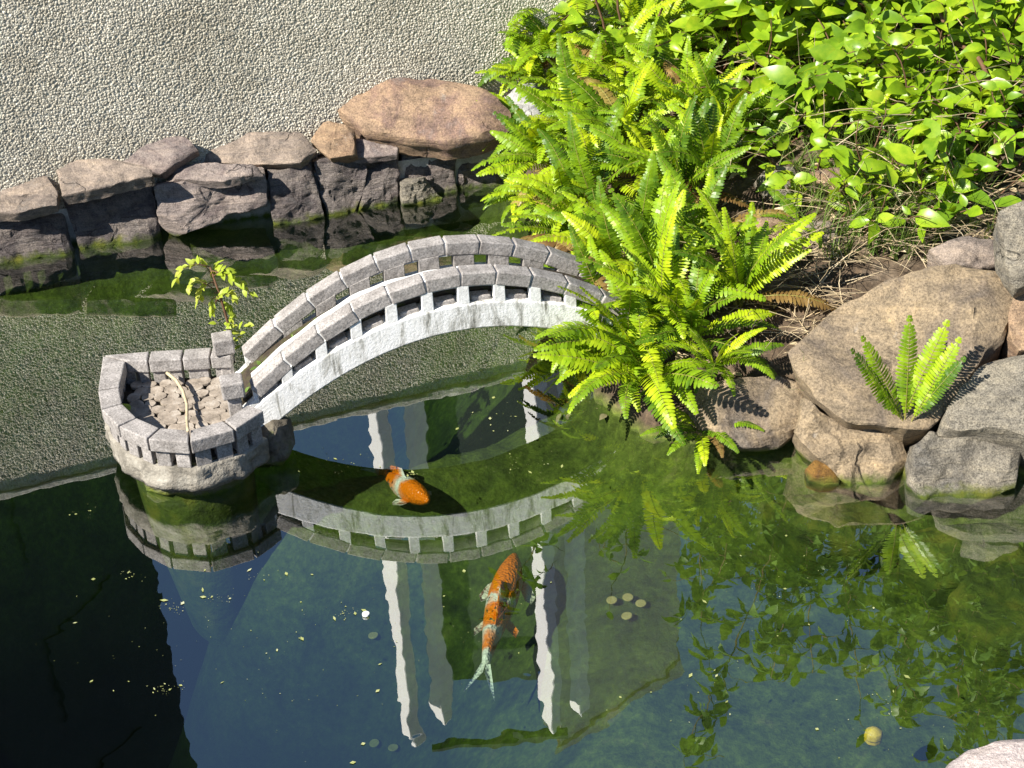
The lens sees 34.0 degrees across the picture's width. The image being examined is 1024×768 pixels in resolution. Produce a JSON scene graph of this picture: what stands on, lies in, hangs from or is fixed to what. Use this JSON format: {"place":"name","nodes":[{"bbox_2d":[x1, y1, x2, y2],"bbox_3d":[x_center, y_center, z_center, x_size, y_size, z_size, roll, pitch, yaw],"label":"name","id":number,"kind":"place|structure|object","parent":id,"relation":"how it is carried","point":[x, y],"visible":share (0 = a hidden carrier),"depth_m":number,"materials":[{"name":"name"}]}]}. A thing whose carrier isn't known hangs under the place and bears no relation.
{"place":"outdoors","nodes":[
{"label":"outdoors","id":0,"kind":"place"},
{"bbox_2d":[122,404,130,410],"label":"fallen leaf","id":1,"kind":"object","parent":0,"point":[127,407],"visible":0.57,"depth_m":3.94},
{"bbox_2d":[0,0,1023,767],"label":"ground","id":2,"kind":"structure","parent":0,"point":[618,506],"depth_m":4.04,"materials":[{"name":"liquid"}]},
{"bbox_2d":[98,330,269,645],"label":"viewing platform","id":3,"kind":"structure","parent":2,"relation":"on","point":[206,516],"depth_m":3.93,"materials":[{"name":"grey granite"},{"name":"tan cobblestone paving"},{"name":"rough cast stone"}]},
{"bbox_2d":[166,371,188,431],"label":"twig","id":4,"kind":"object","parent":3,"relation":"on","point":[171,376],"visible":1,"depth_m":3.93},
{"bbox_2d":[171,255,257,362],"bbox_3d":[-0.700,-0.176,4.042,0.195,0.296,0.118,-3,31,0],"label":"sapling","id":5,"kind":"object","parent":3,"relation":"on","point":[238,282],"visible":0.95,"depth_m":4.00,"materials":[{"name":"green plant"}]},
{"bbox_2d":[258,416,294,467],"bbox_3d":[-0.568,0.130,3.979,0.116,0.164,0.167,-3,31,0],"label":"foundation stone","id":6,"kind":"object","parent":2,"relation":"on","point":[278,435],"visible":0.62,"depth_m":3.91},
{"bbox_2d":[235,234,682,426],"bbox_3d":[-0.136,-0.131,4.038,1.140,0.407,0.218,-10,32,-11],"label":"footbridge","id":7,"kind":"object","parent":6,"relation":"on","point":[363,321],"visible":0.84,"depth_m":3.90,"materials":[{"name":"weathered white paint"},{"name":"grey granite"},{"name":"tan cobblestone paving"}]},
{"bbox_2d":[245,318,315,391],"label":"moss weeds","id":8,"kind":"object","parent":7,"relation":"on","point":[252,368],"visible":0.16,"depth_m":3.98,"materials":[{"name":"green plant"}]},
{"bbox_2d":[0,121,561,274],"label":"stone edging","id":9,"kind":"object","parent":2,"relation":"on","point":[229,199],"visible":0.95,"depth_m":5.04,"materials":[{"name":"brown stone"}]},
{"bbox_2d":[338,77,510,159],"bbox_3d":[-0.280,-0.814,5.131,0.575,0.208,0.243,5,32,13],"label":"boulder","id":10,"kind":"object","parent":9,"relation":"on","point":[440,119],"visible":0.88,"depth_m":5.06,"materials":[{"name":"stone"}]},
{"bbox_2d":[476,92,533,161],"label":"fern","id":11,"kind":"object","parent":9,"relation":"on","point":[503,101],"visible":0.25,"depth_m":5.13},
{"bbox_2d":[368,632,377,638],"bbox_3d":[-0.332,0.602,4.012,0.025,0.005,0.024,-3,31,0],"label":"coin","id":12,"kind":"object","parent":2,"relation":"on","point":[374,635],"visible":0.98,"depth_m":4.01,"materials":[{"name":"silver metal"}]},
{"bbox_2d":[369,739,378,746],"bbox_3d":[-0.326,0.849,3.962,0.025,0.006,0.024,-3,31,0],"label":"coin","id":13,"kind":"object","parent":2,"relation":"on","point":[374,743],"visible":1,"depth_m":3.96,"materials":[{"name":"silver metal"}]},
{"bbox_2d":[0,0,749,208],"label":"garden wall","id":14,"kind":"structure","parent":2,"relation":"on","point":[120,80],"depth_m":4.93,"materials":[{"name":"paint"}]},
{"bbox_2d":[388,744,398,750],"bbox_3d":[-0.277,0.848,3.908,0.025,0.004,0.024,-3,31,0],"label":"coin","id":15,"kind":"object","parent":2,"relation":"on","point":[393,747],"visible":1,"depth_m":3.91,"materials":[{"name":"silver metal"}]},
{"bbox_2d":[481,162,529,223],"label":"fern","id":16,"kind":"object","parent":2,"relation":"on","point":[495,198],"visible":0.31,"depth_m":4.88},
{"bbox_2d":[475,34,557,100],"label":"fern","id":17,"kind":"object","parent":2,"relation":"on","point":[516,48],"visible":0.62,"depth_m":5.17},
{"bbox_2d":[492,7,559,63],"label":"fern","id":18,"kind":"object","parent":2,"relation":"on","point":[508,38],"visible":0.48,"depth_m":5.17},
{"bbox_2d":[471,96,586,205],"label":"fern","id":19,"kind":"object","parent":2,"relation":"on","point":[526,149],"visible":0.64,"depth_m":4.81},
{"bbox_2d":[505,83,552,118],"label":"rock","id":20,"kind":"object","parent":2,"relation":"on","point":[528,108],"visible":0.19,"depth_m":5.16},
{"bbox_2d":[477,12,604,95],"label":"fern","id":21,"kind":"object","parent":2,"relation":"on","point":[516,63],"visible":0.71,"depth_m":5.18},
{"bbox_2d":[504,128,583,233],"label":"fern","id":22,"kind":"object","parent":2,"relation":"on","point":[561,177],"visible":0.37,"depth_m":4.62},
{"bbox_2d":[490,33,616,175],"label":"fern","id":23,"kind":"object","parent":2,"relation":"on","point":[545,104],"visible":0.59,"depth_m":4.87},
{"bbox_2d":[556,15,569,29],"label":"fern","id":24,"kind":"object","parent":2,"relation":"on","point":[562,23],"visible":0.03,"depth_m":5.24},
{"bbox_2d":[492,166,635,235],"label":"fern","id":25,"kind":"object","parent":2,"relation":"on","point":[541,209],"visible":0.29,"depth_m":4.48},
{"bbox_2d":[519,176,621,336],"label":"fern","id":26,"kind":"object","parent":2,"relation":"on","point":[561,241],"visible":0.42,"depth_m":4.25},
{"bbox_2d":[520,34,627,134],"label":"fern","id":27,"kind":"object","parent":2,"relation":"on","point":[577,67],"visible":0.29,"depth_m":4.96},
{"bbox_2d":[516,226,633,378],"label":"fern","id":28,"kind":"object","parent":2,"relation":"on","point":[576,242],"visible":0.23,"depth_m":4.10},
{"bbox_2d":[566,0,584,25],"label":"fern","id":29,"kind":"object","parent":2,"relation":"on","point":[571,2],"visible":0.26,"depth_m":5.18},
{"bbox_2d":[494,106,663,234],"bbox_3d":[0.214,-0.566,4.540,0.377,0.324,0.514,-20,35,-25],"label":"fern","id":30,"kind":"object","parent":2,"relation":"on","point":[587,187],"visible":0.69,"depth_m":4.57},
{"bbox_2d":[541,18,624,68],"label":"fern","id":31,"kind":"object","parent":2,"relation":"on","point":[597,29],"visible":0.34,"depth_m":5.23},
{"bbox_2d":[533,249,662,411],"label":"fern","id":32,"kind":"object","parent":2,"relation":"on","point":[630,305],"visible":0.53,"depth_m":3.95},
{"bbox_2d":[536,97,659,216],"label":"fern","id":33,"kind":"object","parent":2,"relation":"on","point":[560,116],"visible":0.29,"depth_m":4.69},
{"bbox_2d":[606,596,616,603],"bbox_3d":[0.223,0.483,3.740,0.025,0.005,0.024,-3,31,0],"label":"coin","id":34,"kind":"object","parent":2,"relation":"on","point":[611,600],"visible":1,"depth_m":3.74,"materials":[{"name":"brown metal"}]},
{"bbox_2d":[571,235,659,366],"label":"fern","id":35,"kind":"object","parent":2,"relation":"on","point":[591,245],"visible":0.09,"depth_m":4.22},
{"bbox_2d":[535,0,701,96],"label":"fern","id":36,"kind":"object","parent":2,"relation":"on","point":[635,26],"visible":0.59,"depth_m":5.04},
{"bbox_2d":[545,57,696,179],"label":"fern","id":37,"kind":"object","parent":2,"relation":"on","point":[631,110],"visible":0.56,"depth_m":4.80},
{"bbox_2d":[555,22,688,130],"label":"fern","id":38,"kind":"object","parent":2,"relation":"on","point":[649,37],"visible":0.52,"depth_m":4.85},
{"bbox_2d":[621,612,631,619],"bbox_3d":[0.253,0.510,3.685,0.025,0.005,0.024,-3,31,0],"label":"coin","id":39,"kind":"object","parent":2,"relation":"on","point":[626,615],"visible":1,"depth_m":3.68,"materials":[{"name":"brown metal"}]},
{"bbox_2d":[545,151,709,279],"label":"fern","id":40,"kind":"object","parent":2,"relation":"on","point":[648,183],"visible":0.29,"depth_m":4.31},
{"bbox_2d":[622,593,632,600],"bbox_3d":[0.259,0.476,3.739,0.025,0.005,0.024,-3,31,0],"label":"coin","id":41,"kind":"object","parent":2,"relation":"on","point":[627,597],"visible":1,"depth_m":3.74,"materials":[{"name":"brown metal"}]},
{"bbox_2d":[533,277,722,445],"bbox_3d":[0.269,-0.098,3.913,0.444,0.291,0.484,-3,31,0],"label":"fern","id":42,"kind":"object","parent":2,"relation":"on","point":[662,382],"visible":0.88,"depth_m":3.88,"materials":[{"name":"plant"}]},
{"bbox_2d":[595,0,663,64],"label":"shrub","id":43,"kind":"object","parent":2,"relation":"on","point":[618,11],"visible":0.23,"depth_m":5.09,"materials":[{"name":"green plant"}]},
{"bbox_2d":[576,206,703,338],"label":"fern","id":44,"kind":"object","parent":2,"relation":"on","point":[670,265],"visible":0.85,"depth_m":4.00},
{"bbox_2d":[635,599,645,606],"bbox_3d":[0.286,0.487,3.717,0.025,0.004,0.024,-3,31,0],"label":"coin","id":45,"kind":"object","parent":2,"relation":"on","point":[640,603],"visible":1,"depth_m":3.71,"materials":[{"name":"brown metal"}]},
{"bbox_2d":[590,0,703,71],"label":"fern","id":46,"kind":"object","parent":2,"relation":"on","point":[627,12],"visible":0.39,"depth_m":5.14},
{"bbox_2d":[575,109,733,208],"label":"fern","id":47,"kind":"object","parent":2,"relation":"on","point":[634,134],"visible":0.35,"depth_m":4.58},
{"bbox_2d":[613,95,750,208],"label":"fern","id":48,"kind":"object","parent":2,"relation":"on","point":[685,166],"visible":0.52,"depth_m":4.44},
{"bbox_2d":[599,170,765,301],"bbox_3d":[0.383,-0.329,4.088,0.403,0.294,0.398,-13,32,-15],"label":"fern","id":49,"kind":"object","parent":2,"relation":"on","point":[648,253],"visible":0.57,"depth_m":4.08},
{"bbox_2d":[613,36,753,141],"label":"fern","id":50,"kind":"object","parent":2,"relation":"on","point":[654,78],"visible":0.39,"depth_m":4.80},
{"bbox_2d":[632,0,751,69],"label":"fern","id":51,"kind":"object","parent":2,"relation":"on","point":[693,11],"visible":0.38,"depth_m":5.07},
{"bbox_2d":[547,0,843,93],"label":"vine","id":52,"kind":"object","parent":2,"relation":"on","point":[726,12],"visible":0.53,"depth_m":5.02,"materials":[{"name":"green plant"}]},
{"bbox_2d":[653,93,747,201],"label":"fern","id":53,"kind":"object","parent":2,"relation":"on","point":[711,142],"visible":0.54,"depth_m":4.45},
{"bbox_2d":[626,240,778,384],"bbox_3d":[0.449,-0.184,4.013,0.400,0.236,0.357,-3,31,0],"label":"fern","id":54,"kind":"object","parent":2,"relation":"on","point":[693,311],"visible":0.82,"depth_m":3.99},
{"bbox_2d":[640,403,764,473],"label":"fern","id":55,"kind":"object","parent":2,"relation":"on","point":[686,418],"visible":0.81,"depth_m":3.84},
{"bbox_2d":[614,154,798,268],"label":"fern","id":56,"kind":"object","parent":2,"relation":"on","point":[712,190],"visible":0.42,"depth_m":4.28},
{"bbox_2d":[681,13,738,75],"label":"bare shrub","id":57,"kind":"object","parent":2,"relation":"on","point":[724,68],"visible":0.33,"depth_m":5.09,"materials":[{"name":"brown plant"}]},
{"bbox_2d":[658,51,776,132],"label":"fern","id":58,"kind":"object","parent":2,"relation":"on","point":[708,92],"visible":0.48,"depth_m":4.67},
{"bbox_2d":[705,10,736,74],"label":"shrub","id":59,"kind":"object","parent":2,"relation":"on","point":[724,28],"visible":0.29,"depth_m":5.18,"materials":[{"name":"green plant"}]},
{"bbox_2d":[665,317,783,395],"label":"fern","id":60,"kind":"object","parent":2,"relation":"on","point":[724,361],"visible":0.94,"depth_m":3.88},
{"bbox_2d":[683,375,804,457],"bbox_3d":[0.546,0.095,3.944,0.284,0.224,0.239,-3,31,0],"label":"rock","id":61,"kind":"object","parent":2,"relation":"on","point":[769,405],"visible":0.81,"depth_m":3.87,"materials":[{"name":"stone"}]},
{"bbox_2d":[672,187,836,310],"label":"fern","id":62,"kind":"object","parent":2,"relation":"on","point":[744,264],"visible":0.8,"depth_m":4.05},
{"bbox_2d":[654,0,866,84],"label":"vine","id":63,"kind":"object","parent":2,"relation":"on","point":[792,25],"visible":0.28,"depth_m":4.96,"materials":[{"name":"green plant"}]},
{"bbox_2d":[737,216,787,259],"bbox_3d":[0.643,-0.367,4.320,0.134,0.150,0.144,-3,31,0],"label":"rock","id":64,"kind":"object","parent":2,"relation":"on","point":[772,221],"visible":0.15,"depth_m":4.26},
{"bbox_2d":[753,164,796,199],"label":"rock","id":65,"kind":"object","parent":2,"relation":"on","point":[758,183],"visible":0.39,"depth_m":4.50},
{"bbox_2d":[691,5,863,154],"bbox_3d":[0.735,-0.872,4.755,0.468,0.353,0.592,-3,31,0],"label":"vine","id":66,"kind":"object","parent":2,"relation":"on","point":[761,32],"visible":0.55,"depth_m":4.74,"materials":[{"name":"green plant"}]},
{"bbox_2d":[673,61,885,153],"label":"vine","id":67,"kind":"object","parent":2,"relation":"on","point":[763,132],"visible":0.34,"depth_m":4.67,"materials":[{"name":"green plant"}]},
{"bbox_2d":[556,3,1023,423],"bbox_3d":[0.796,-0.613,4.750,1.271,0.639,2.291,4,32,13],"label":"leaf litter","id":68,"kind":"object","parent":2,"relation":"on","point":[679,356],"visible":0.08,"depth_m":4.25,"materials":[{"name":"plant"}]},
{"bbox_2d":[760,188,822,248],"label":"fern","id":69,"kind":"object","parent":2,"relation":"on","point":[794,209],"visible":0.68,"depth_m":4.28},
{"bbox_2d":[786,221,841,250],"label":"rock","id":70,"kind":"object","parent":2,"relation":"on","point":[818,223],"visible":0.34,"depth_m":4.25,"materials":[{"name":"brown stone"}]},
{"bbox_2d":[624,0,1023,362],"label":"dry straw","id":71,"kind":"object","parent":2,"relation":"on","point":[872,257],"visible":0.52,"depth_m":4.22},
{"bbox_2d":[747,115,907,211],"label":"vine","id":72,"kind":"object","parent":2,"relation":"on","point":[776,179],"visible":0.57,"depth_m":4.41,"materials":[{"name":"green plant"}]},
{"bbox_2d":[810,167,848,195],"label":"rock","id":73,"kind":"object","parent":2,"relation":"on","point":[829,174],"visible":0.29,"depth_m":4.40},
{"bbox_2d":[762,492,901,577],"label":"sunken slab","id":74,"kind":"structure","parent":2,"relation":"on","point":[846,534],"depth_m":3.74,"materials":[{"name":"stone"}]},
{"bbox_2d":[761,4,931,132],"bbox_3d":[0.939,-0.863,4.677,0.593,0.328,0.544,-27,38,-33],"label":"vine","id":75,"kind":"object","parent":2,"relation":"on","point":[830,50],"visible":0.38,"depth_m":4.61,"materials":[{"name":"green plant"}]},
{"bbox_2d":[775,0,918,110],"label":"vine","id":76,"kind":"object","parent":2,"relation":"on","point":[816,3],"visible":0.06,"depth_m":4.92,"materials":[{"name":"green plant"}]},
{"bbox_2d":[792,398,906,497],"bbox_3d":[0.763,0.147,3.831,0.252,0.258,0.245,-3,31,0],"label":"rock","id":77,"kind":"object","parent":2,"relation":"on","point":[870,463],"visible":0.95,"depth_m":3.75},
{"bbox_2d":[835,76,890,135],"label":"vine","id":78,"kind":"object","parent":2,"relation":"on","point":[848,96],"visible":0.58,"depth_m":4.50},
{"bbox_2d":[826,164,902,243],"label":"vine","id":79,"kind":"object","parent":2,"relation":"on","point":[893,177],"visible":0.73,"depth_m":4.24,"materials":[{"name":"green plant"}]},
{"bbox_2d":[706,12,1023,390],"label":"grass","id":80,"kind":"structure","parent":2,"relation":"on","point":[817,194],"depth_m":4.27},
{"bbox_2d":[808,90,926,200],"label":"vine","id":81,"kind":"object","parent":2,"relation":"on","point":[822,143],"visible":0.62,"depth_m":4.33,"materials":[{"name":"green plant"}]},
{"bbox_2d":[749,6,1002,154],"bbox_3d":[0.949,-0.791,4.610,0.496,0.410,0.750,-27,38,-34],"label":"vine","id":82,"kind":"object","parent":2,"relation":"on","point":[854,71],"visible":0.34,"depth_m":4.51,"materials":[{"name":"green plant"}]},
{"bbox_2d":[788,264,1012,447],"bbox_3d":[0.925,-0.046,3.859,0.553,0.342,0.388,-10,32,-12],"label":"boulder","id":83,"kind":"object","parent":2,"relation":"on","point":[972,305],"depth_m":3.83,"materials":[{"name":"stone"}]},
{"bbox_2d":[851,315,965,421],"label":"fern","id":84,"kind":"object","parent":83,"relation":"on","point":[922,394],"visible":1,"depth_m":3.67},
{"bbox_2d":[829,143,982,242],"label":"vine","id":85,"kind":"object","parent":2,"relation":"on","point":[902,153],"visible":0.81,"depth_m":4.19,"materials":[{"name":"green plant"}]},
{"bbox_2d":[849,0,965,135],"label":"vine","id":86,"kind":"object","parent":2,"relation":"on","point":[926,36],"visible":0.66,"depth_m":4.47,"materials":[{"name":"green plant"}]},
{"bbox_2d":[824,76,1017,189],"bbox_3d":[1.049,-0.689,4.397,0.265,0.229,0.480,-26,38,-32],"label":"vine","id":87,"kind":"object","parent":2,"relation":"on","point":[977,132],"visible":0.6,"depth_m":4.35,"materials":[{"name":"green plant"}]},
{"bbox_2d":[825,0,1016,63],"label":"vine","id":88,"kind":"object","parent":2,"relation":"on","point":[892,5],"visible":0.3,"depth_m":4.77,"materials":[{"name":"green plant"}]},
{"bbox_2d":[924,162,968,201],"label":"fern","id":89,"kind":"object","parent":2,"relation":"on","point":[952,187],"visible":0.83,"depth_m":4.23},
{"bbox_2d":[885,0,1023,69],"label":"vine","id":90,"kind":"object","parent":2,"relation":"on","point":[918,5],"visible":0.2,"depth_m":4.63,"materials":[{"name":"green plant"}]},
{"bbox_2d":[893,431,1020,513],"bbox_3d":[1.002,0.194,3.784,0.263,0.228,0.242,-3,31,0],"label":"rock","id":91,"kind":"object","parent":2,"relation":"on","point":[954,475],"visible":1,"depth_m":3.70,"materials":[{"name":"stone"}]},
{"bbox_2d":[936,355,1023,466],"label":"rock","id":92,"kind":"object","parent":91,"relation":"on","point":[986,404],"visible":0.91,"depth_m":3.68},
{"bbox_2d":[897,523,1023,610],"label":"sunken slab","id":93,"kind":"structure","parent":2,"relation":"on","point":[936,565],"depth_m":3.61,"materials":[{"name":"stone"}]},
{"bbox_2d":[897,84,1023,200],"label":"vine","id":94,"kind":"object","parent":2,"relation":"on","point":[995,150],"visible":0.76,"depth_m":4.26,"materials":[{"name":"green plant"}]},
{"bbox_2d":[927,236,994,270],"bbox_3d":[1.092,-0.289,4.034,0.182,0.130,0.124,-3,31,0],"label":"rock","id":95,"kind":"object","parent":2,"relation":"on","point":[970,252],"visible":0.66,"depth_m":3.99,"materials":[{"name":"brown stone"}]},
{"bbox_2d":[910,118,1023,221],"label":"vine","id":96,"kind":"object","parent":2,"relation":"on","point":[932,144],"visible":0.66,"depth_m":4.22,"materials":[{"name":"green plant"}]},
{"bbox_2d":[920,0,1023,161],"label":"vine","id":97,"kind":"object","parent":2,"relation":"on","point":[972,52],"visible":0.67,"depth_m":4.41,"materials":[{"name":"green plant"}]},
{"bbox_2d":[932,0,991,79],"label":"branch","id":98,"kind":"object","parent":97,"relation":"on","point":[980,61],"visible":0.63,"depth_m":4.44,"materials":[{"name":"brown plant"}]},
{"bbox_2d":[920,0,1023,57],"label":"vine","id":99,"kind":"object","parent":2,"relation":"on","point":[992,19],"visible":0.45,"depth_m":4.50,"materials":[{"name":"green plant"}]},
{"bbox_2d":[930,81,1023,179],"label":"vine","id":100,"kind":"object","parent":2,"relation":"on","point":[991,86],"visible":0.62,"depth_m":4.31,"materials":[{"name":"green plant"}]},
{"bbox_2d":[942,561,1023,677],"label":"sunken slab","id":101,"kind":"structure","parent":2,"relation":"on","point":[983,623],"depth_m":3.45,"materials":[{"name":"stone"}]},
{"bbox_2d":[946,739,1023,767],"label":"rock","id":102,"kind":"object","parent":2,"relation":"on","point":[1004,754],"visible":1,"depth_m":2.81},
{"bbox_2d":[948,25,1023,155],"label":"vine","id":103,"kind":"object","parent":2,"relation":"on","point":[982,74],"visible":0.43,"depth_m":4.34,"materials":[{"name":"green plant"}]},
{"bbox_2d":[985,118,1023,147],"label":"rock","id":104,"kind":"object","parent":2,"relation":"on","point":[1020,124],"visible":0.19,"depth_m":4.42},
{"bbox_2d":[1000,295,1023,358],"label":"rock","id":105,"kind":"object","parent":2,"relation":"on","point":[1013,345],"visible":0.89,"depth_m":3.80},
{"bbox_2d":[993,201,1023,298],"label":"rock","id":106,"kind":"object","parent":105,"relation":"on","point":[1008,241],"visible":0.98,"depth_m":3.79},
{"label":"pond water","id":107,"kind":"structure","parent":0,"visible":0},
{"bbox_2d":[145,485,178,496],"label":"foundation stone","id":108,"kind":"object","parent":107,"relation":"on","point":[165,492],"visible":0.13,"depth_m":3.85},
{"bbox_2d":[362,611,369,616],"bbox_3d":[-0.300,0.472,3.438,0.016,0.005,0.016,-3,31,0],"label":"pellet","id":109,"kind":"object","parent":107,"relation":"on","point":[365,613],"visible":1,"depth_m":3.44},
{"bbox_2d":[361,456,431,504],"bbox_3d":[-0.283,0.229,4.103,0.103,0.080,0.385,-18,19,-22],"label":"koi fish","id":110,"kind":"object","parent":107,"relation":"in","point":[405,489],"visible":0.91,"depth_m":4.01},
{"bbox_2d":[54,395,943,763],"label":"floating flecks","id":111,"kind":"object","parent":107,"relation":"on","point":[444,595],"visible":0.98,"depth_m":3.45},
{"bbox_2d":[464,552,534,700],"bbox_3d":[-0.027,0.508,3.623,0.127,0.094,0.450,2,35,9],"label":"koi fish","id":112,"kind":"object","parent":107,"relation":"in","point":[500,593],"visible":1,"depth_m":3.64},
{"bbox_2d":[804,460,840,492],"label":"cobble","id":113,"kind":"object","parent":107,"relation":"in","point":[819,477],"visible":0.98,"depth_m":3.76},
{"bbox_2d":[864,726,882,745],"bbox_3d":[0.670,0.651,3.106,0.034,0.032,0.030,8,33,18],"label":"fruit","id":114,"kind":"object","parent":107,"relation":"on","point":[875,737],"visible":1,"depth_m":3.10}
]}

